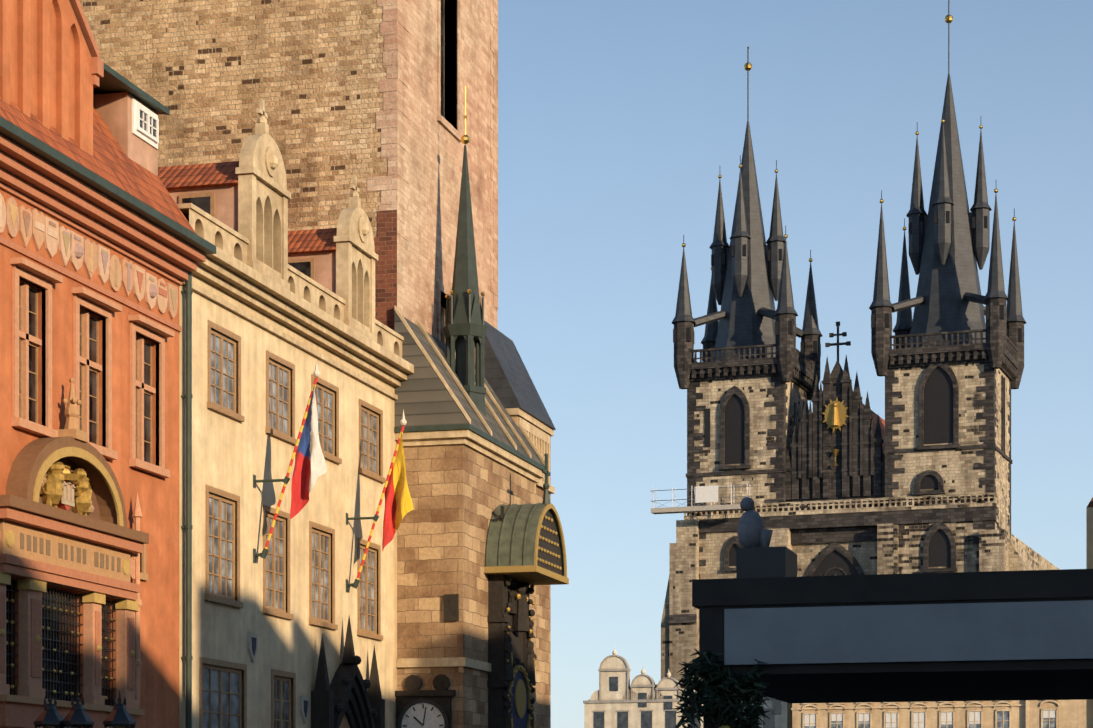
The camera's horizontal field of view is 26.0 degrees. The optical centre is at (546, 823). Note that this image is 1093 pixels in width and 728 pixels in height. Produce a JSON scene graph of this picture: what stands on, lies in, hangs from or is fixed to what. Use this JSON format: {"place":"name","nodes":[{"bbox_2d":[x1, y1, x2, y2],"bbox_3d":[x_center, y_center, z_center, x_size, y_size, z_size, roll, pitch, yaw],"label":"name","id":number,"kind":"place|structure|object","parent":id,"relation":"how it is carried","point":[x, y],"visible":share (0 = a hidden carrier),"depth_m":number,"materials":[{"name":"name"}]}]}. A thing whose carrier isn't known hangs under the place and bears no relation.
{"place":"outdoors","nodes":[
{"label":"outdoors","id":0,"kind":"place"},
{"bbox_2d":[179,274,396,727],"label":"cream wall","id":1,"kind":"structure","parent":0,"point":[231,455],"depth_m":69.58,"materials":[{"name":"paint"}]},
{"bbox_2d":[181,271,192,727],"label":"drain pipe","id":2,"kind":"object","parent":1,"relation":"attached to","point":[188,397],"visible":0.85,"depth_m":63.32,"materials":[{"name":"green metal"}]},
{"bbox_2d":[253,475,289,562],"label":"flag brackets","id":3,"kind":"object","parent":1,"relation":"attached to","point":[263,554],"visible":0.92,"depth_m":68.29,"materials":[{"name":"metal"}]},
{"bbox_2d":[247,632,308,723],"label":"heraldic shields","id":4,"kind":"object","parent":1,"relation":"attached to","point":[252,642],"visible":1,"depth_m":68.41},
{"bbox_2d":[203,334,375,727],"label":"window panes","id":5,"kind":"structure","parent":1,"relation":"attached to","point":[225,698],"depth_m":69.87,"materials":[{"name":"grey glass"}]},
{"bbox_2d":[199,320,385,727],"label":"window frames","id":6,"kind":"structure","parent":1,"relation":"attached to","point":[220,598],"depth_m":70.36,"materials":[{"name":"brown wood"}]},
{"bbox_2d":[265,359,319,548],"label":"flag pole","id":7,"kind":"object","parent":1,"relation":"attached to","point":[316,372],"visible":0.85,"depth_m":68.06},
{"bbox_2d":[290,384,326,518],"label":"flag cloth","id":8,"kind":"object","parent":7,"relation":"attached to","point":[309,467],"visible":1,"depth_m":68.01,"materials":[{"name":"fabric"}]},
{"bbox_2d":[177,203,413,399],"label":"cornice and parapet","id":9,"kind":"structure","parent":1,"relation":"attached to","point":[308,308],"depth_m":70.78,"materials":[{"name":"stone"}]},
{"bbox_2d":[235,99,377,342],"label":"gothic dormers","id":10,"kind":"object","parent":9,"relation":"on","point":[264,194],"visible":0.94,"depth_m":69.52,"materials":[{"name":"beige stone"}]},
{"bbox_2d":[339,715,349,727],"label":"portal door","id":11,"kind":"structure","parent":1,"relation":"attached to","point":[344,723],"depth_m":75.56,"materials":[{"name":"brown wood"}]},
{"bbox_2d":[311,616,384,727],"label":"gothic portal pinnacles","id":12,"kind":"object","parent":1,"relation":"attached to","point":[348,695],"visible":0.98,"depth_m":75.23,"materials":[{"name":"stone"}]},
{"bbox_2d":[346,513,378,591],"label":"flag brackets","id":13,"kind":"object","parent":1,"relation":"attached to","point":[356,581],"visible":0.96,"depth_m":75.92,"materials":[{"name":"metal"}]},
{"bbox_2d":[356,409,406,579],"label":"flag pole","id":14,"kind":"object","parent":1,"relation":"attached to","point":[403,421],"visible":0.92,"depth_m":75.69,"materials":[{"name":"multicoloured wood"}]},
{"bbox_2d":[382,432,413,550],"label":"flag cloth","id":15,"kind":"object","parent":14,"relation":"attached to","point":[398,504],"visible":0.98,"depth_m":75.61,"materials":[{"name":"fabric"}]},
{"bbox_2d":[394,311,543,465],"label":"annex roof","id":16,"kind":"structure","parent":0,"point":[425,398],"depth_m":80.61,"materials":[{"name":"grey metal"}]},
{"bbox_2d":[443,145,487,416],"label":"spirelet","id":17,"kind":"object","parent":16,"relation":"on","point":[465,329],"visible":0.85,"depth_m":84.11,"materials":[{"name":"green metal"}]},
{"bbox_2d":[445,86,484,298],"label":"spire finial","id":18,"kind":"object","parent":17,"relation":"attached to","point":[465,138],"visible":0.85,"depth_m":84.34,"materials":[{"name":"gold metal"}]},
{"bbox_2d":[394,305,544,464],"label":"annex roof ribs","id":19,"kind":"object","parent":16,"relation":"on","point":[446,385],"visible":0.69,"depth_m":82.95,"materials":[{"name":"metal"}]},
{"bbox_2d":[394,424,544,469],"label":"annex gutter","id":20,"kind":"object","parent":16,"relation":"attached to","point":[484,435],"visible":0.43,"depth_m":80.65,"materials":[{"name":"green metal"}]},
{"bbox_2d":[484,320,555,429],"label":"roof","id":21,"kind":"structure","parent":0,"point":[508,378],"depth_m":91.09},
{"bbox_2d":[484,503,568,584],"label":"clock canopy","id":22,"kind":"object","parent":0,"point":[510,538],"visible":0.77,"depth_m":82.95,"materials":[{"name":"green metal"}]},
{"bbox_2d":[584,646,791,727],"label":"white gable house","id":23,"kind":"structure","parent":0,"point":[783,719],"depth_m":212.41,"materials":[{"name":"paint"}]},
{"bbox_2d":[583,655,776,711],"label":"gable moldings","id":24,"kind":"structure","parent":23,"relation":"on","point":[629,686],"depth_m":212.32,"materials":[{"name":"beige stone"}]},
{"bbox_2d":[594,677,780,727],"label":"building windows","id":25,"kind":"structure","parent":23,"relation":"in","point":[646,719],"depth_m":211.90,"materials":[{"name":"grey glass"}]},
{"bbox_2d":[719,723,733,727],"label":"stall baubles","id":26,"kind":"object","parent":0,"point":[721,725],"visible":0.73,"depth_m":12.21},
{"bbox_2d":[736,546,796,577],"bbox_3d":[1.175,-1.364,12.607,0.260,0.175,0.400,0,0,15],"label":"pedestal","id":27,"kind":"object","parent":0,"point":[759,562],"depth_m":12.42,"materials":[{"name":"grey stone"}]},
{"bbox_2d":[737,497,772,547],"bbox_3d":[1.102,-1.581,12.523,0.185,0.300,0.150,0,0,15],"label":"statue","id":28,"kind":"object","parent":27,"relation":"on","point":[752,531],"visible":0.79,"depth_m":12.48,"materials":[{"name":"stone"}]},
{"bbox_2d":[498,0,1092,727],"label":"sky","id":29,"kind":"structure","parent":0,"point":[619,121],"materials":[{"name":"blue"}]},
{"bbox_2d":[822,398,848,432],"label":"gilded relief","id":30,"kind":"object","parent":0,"point":[834,413],"visible":1,"depth_m":230.72},
{"bbox_2d":[661,363,1059,683],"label":"church stone walls","id":31,"kind":"structure","parent":0,"point":[998,549],"depth_m":230.94,"materials":[{"name":"beige stone"}]},
{"bbox_2d":[651,484,750,507],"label":"scaffold railing","id":32,"kind":"object","parent":31,"relation":"on","point":[675,489],"visible":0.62,"depth_m":232.69,"materials":[{"name":"metal"}]},
{"bbox_2d":[651,504,741,513],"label":"scaffold platform","id":33,"kind":"structure","parent":32,"relation":"attached to","point":[708,508],"depth_m":232.38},
{"bbox_2d":[695,485,717,502],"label":"white panel","id":34,"kind":"object","parent":32,"relation":"attached to","point":[706,494],"visible":1,"depth_m":231.87,"materials":[{"name":"white paint"}]},
{"bbox_2d":[669,297,1023,623],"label":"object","id":35,"kind":"object","parent":31,"relation":"attached to","point":[856,441],"visible":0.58,"depth_m":231.11,"materials":[{"name":"beige stone"}]},
{"bbox_2d":[673,211,1021,575],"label":"church windows","id":36,"kind":"structure","parent":31,"relation":"in","point":[938,407],"depth_m":230.41,"materials":[{"name":"black glass"}]},
{"bbox_2d":[672,0,1025,361],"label":"spires","id":37,"kind":"object","parent":31,"relation":"on","point":[754,283],"visible":0.92,"depth_m":232.43,"materials":[{"name":"grey metal"}]},
{"bbox_2d":[682,0,1015,466],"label":"gilded finials","id":38,"kind":"object","parent":37,"relation":"attached to","point":[748,65],"visible":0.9,"depth_m":231.96,"materials":[{"name":"gold metal"}]},
{"bbox_2d":[863,404,884,450],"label":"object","id":39,"kind":"structure","parent":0,"point":[881,420],"depth_m":245.79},
{"bbox_2d":[1086,507,1092,727],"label":"walls","id":40,"kind":"structure","parent":0,"point":[1089,565],"depth_m":115.91,"materials":[{"name":"beige paint"}]},
{"bbox_2d":[1087,497,1092,506],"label":"roofs","id":41,"kind":"structure","parent":40,"relation":"on","point":[1090,504],"depth_m":115.88,"materials":[{"name":"tile"}]},
{"bbox_3d":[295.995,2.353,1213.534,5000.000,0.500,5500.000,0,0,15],"label":"ground","id":42,"kind":"structure","parent":0,"visible":0},
{"bbox_2d":[0,189,178,727],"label":"pink wall","id":43,"kind":"structure","parent":42,"relation":"on","point":[158,496],"depth_m":60.21,"materials":[{"name":"paint"}]},
{"bbox_2d":[0,0,92,155],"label":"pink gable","id":44,"kind":"structure","parent":43,"relation":"on","point":[45,69],"depth_m":55.85,"materials":[{"name":"paint"}]},
{"bbox_2d":[69,0,103,87],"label":"gable trim","id":45,"kind":"structure","parent":44,"relation":"on","point":[97,67],"depth_m":57.93,"materials":[{"name":"orange paint"}]},
{"bbox_2d":[6,555,140,705],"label":"window grilles","id":46,"kind":"object","parent":43,"relation":"attached to","point":[59,641],"visible":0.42,"depth_m":56.54,"materials":[{"name":"black metal"}]},
{"bbox_2d":[6,598,112,698],"bbox_3d":[-11.634,-4.124,56.429,0.078,2.054,5.890,0,0,15],"label":"window grille","id":47,"kind":"object","parent":46,"relation":"attached to","point":[54,650],"visible":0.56,"depth_m":56.50,"materials":[{"name":"metal"}]},
{"bbox_2d":[6,284,149,704],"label":"window panes","id":48,"kind":"structure","parent":43,"relation":"attached to","point":[32,368],"depth_m":57.60,"materials":[{"name":"black glass"}]},
{"bbox_2d":[19,281,151,463],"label":"window bars","id":49,"kind":"object","parent":43,"relation":"attached to","point":[90,369],"depth_m":58.81,"materials":[{"name":"brown wood"}]},
{"bbox_2d":[0,193,177,318],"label":"frieze shields","id":50,"kind":"object","parent":43,"relation":"attached to","point":[40,228],"visible":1,"depth_m":57.76,"materials":[{"name":"beige paint"}]},
{"bbox_2d":[0,98,195,233],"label":"roof","id":51,"kind":"structure","parent":43,"relation":"on","point":[109,160],"depth_m":59.73,"materials":[{"name":"tile"}]},
{"bbox_2d":[93,92,157,175],"bbox_3d":[-12.048,-17.922,62.893,2.880,2.250,1.880,0,0,15],"label":"dormer","id":52,"kind":"object","parent":51,"relation":"on","point":[114,110],"visible":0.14,"depth_m":61.77,"materials":[{"name":"paint"}]},
{"bbox_2d":[93,63,169,114],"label":"dormer roof","id":53,"kind":"structure","parent":52,"relation":"on","point":[112,81],"depth_m":61.56,"materials":[{"name":"metal"}]},
{"bbox_2d":[132,98,158,148],"bbox_3d":[-10.574,-18.497,62.589,0.135,0.900,1.550,0,0,15],"label":"window frame","id":54,"kind":"object","parent":52,"relation":"attached to","point":[138,131],"visible":0.92,"depth_m":62.45,"materials":[{"name":"white wood"}]},
{"bbox_2d":[140,111,155,136],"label":"window panes","id":55,"kind":"structure","parent":54,"relation":"in","point":[141,123],"depth_m":62.50,"materials":[{"name":"glass"}]},
{"bbox_2d":[0,133,205,727],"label":"facade trim","id":56,"kind":"structure","parent":43,"relation":"attached to","point":[94,557],"depth_m":56.92,"materials":[{"name":"paint"}]},
{"bbox_2d":[40,461,93,515],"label":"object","id":57,"kind":"object","parent":56,"relation":"on","point":[56,477],"depth_m":56.27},
{"bbox_2d":[0,116,215,254],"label":"gutter","id":58,"kind":"object","parent":56,"relation":"on","point":[23,138],"visible":0.9,"depth_m":56.53,"materials":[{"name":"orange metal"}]},
{"bbox_2d":[79,0,396,237],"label":"tower","id":59,"kind":"structure","parent":42,"relation":"on","point":[209,74],"depth_m":82.14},
{"bbox_2d":[374,210,396,329],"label":"tower brick patch","id":60,"kind":"object","parent":59,"relation":"attached to","point":[385,242],"visible":0.42,"depth_m":81.04,"materials":[{"name":"red brick"}]},
{"bbox_2d":[367,0,497,348],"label":"corner quoins","id":61,"kind":"object","parent":59,"relation":"attached to","point":[388,118],"visible":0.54,"depth_m":81.69,"materials":[{"name":"beige stone"}]},
{"bbox_2d":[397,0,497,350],"bbox_3d":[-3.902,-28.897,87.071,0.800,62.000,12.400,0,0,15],"label":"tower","id":62,"kind":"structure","parent":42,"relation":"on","point":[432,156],"depth_m":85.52,"materials":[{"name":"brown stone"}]},
{"bbox_2d":[397,444,535,727],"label":"stone wall","id":63,"kind":"structure","parent":42,"relation":"on","point":[460,494],"depth_m":80.79,"materials":[{"name":"beige stone"}]},
{"bbox_2d":[395,690,455,727],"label":"clock surround","id":64,"kind":"object","parent":63,"relation":"attached to","point":[441,698],"visible":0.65,"depth_m":80.46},
{"bbox_2d":[398,699,447,727],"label":"clock face","id":65,"kind":"object","parent":64,"relation":"in","point":[423,713],"visible":0.96,"depth_m":80.51},
{"bbox_2d":[405,594,458,689],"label":"annex reliefs","id":66,"kind":"object","parent":63,"relation":"attached to","point":[451,613],"visible":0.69,"depth_m":80.42,"materials":[{"name":"stone"}]},
{"bbox_2d":[395,429,543,682],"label":"cornice","id":67,"kind":"structure","parent":63,"relation":"attached to","point":[485,447],"depth_m":80.75,"materials":[{"name":"beige stone"}]},
{"bbox_2d":[487,506,536,727],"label":"astronomical clock surround","id":68,"kind":"object","parent":63,"relation":"attached to","point":[503,590],"visible":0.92,"depth_m":83.30,"materials":[{"name":"black stone"}]},
{"bbox_2d":[508,665,530,727],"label":"clock dials","id":69,"kind":"object","parent":68,"relation":"attached to","point":[520,699],"visible":0.69,"depth_m":84.95,"materials":[{"name":"blue metal"}]},
{"bbox_2d":[505,578,534,727],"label":"clock gilding","id":70,"kind":"object","parent":68,"relation":"attached to","point":[517,597],"visible":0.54,"depth_m":84.32,"materials":[{"name":"metal"}]},
{"bbox_2d":[542,453,550,503],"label":"finial statue","id":71,"kind":"object","parent":63,"relation":"on","point":[546,486],"visible":0.96,"depth_m":84.53,"materials":[{"name":"green metal"}]},
{"bbox_2d":[510,415,550,727],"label":"chapel block","id":72,"kind":"structure","parent":42,"relation":"on","point":[543,653],"depth_m":93.52,"materials":[{"name":"beige stone"}]},
{"bbox_2d":[506,408,554,493],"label":"stone cornice","id":73,"kind":"structure","parent":72,"relation":"attached to","point":[531,431],"depth_m":92.55,"materials":[{"name":"beige stone"}]},
{"bbox_2d":[691,569,1092,727],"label":"canopy frame","id":74,"kind":"object","parent":42,"relation":"on","point":[1002,680],"visible":0.5,"depth_m":12.25,"materials":[{"name":"black metal"}]},
{"bbox_2d":[673,648,770,727],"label":"tree","id":75,"kind":"object","parent":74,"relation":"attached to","point":[704,689],"visible":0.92,"depth_m":12.26,"materials":[{"name":"green plant"}]},
{"bbox_2d":[724,600,1092,664],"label":"sign panel","id":76,"kind":"object","parent":74,"relation":"attached to","point":[1043,630],"visible":0.89,"depth_m":12.05,"materials":[{"name":"grey metal"}]},
{"bbox_2d":[792,700,1085,727],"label":"building facade","id":77,"kind":"structure","parent":42,"relation":"on","point":[1071,713],"depth_m":199.37,"materials":[{"name":"paint"}]},
{"bbox_2d":[791,700,1058,727],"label":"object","id":78,"kind":"structure","parent":77,"relation":"attached to","point":[927,707],"depth_m":200.32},
{"bbox_2d":[804,711,1055,727],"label":"building windows","id":79,"kind":"structure","parent":77,"relation":"in","point":[999,721],"depth_m":198.33,"materials":[{"name":"grey glass"}]},
{"bbox_2d":[805,710,1055,727],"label":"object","id":80,"kind":"object","parent":79,"relation":"in","point":[810,718],"visible":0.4,"depth_m":200.67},
{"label":"cream roof","id":81,"kind":"object","parent":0,"visible":0},
{"bbox_2d":[167,184,335,293],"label":"dormer walls","id":82,"kind":"structure","parent":81,"relation":"on","point":[226,204],"depth_m":67.77,"materials":[{"name":"paint"}]},
{"bbox_2d":[179,193,314,280],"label":"dormer side window frames","id":83,"kind":"structure","parent":82,"relation":"attached to","point":[212,211],"depth_m":67.72,"materials":[{"name":"wood"}]},
{"bbox_2d":[182,196,310,277],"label":"dormer windows","id":84,"kind":"structure","parent":83,"relation":"in","point":[203,203],"depth_m":67.70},
{"bbox_2d":[158,161,336,253],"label":"dormer roofs","id":85,"kind":"structure","parent":82,"relation":"on","point":[223,174],"depth_m":68.74,"materials":[{"name":"tile"}]}
]}

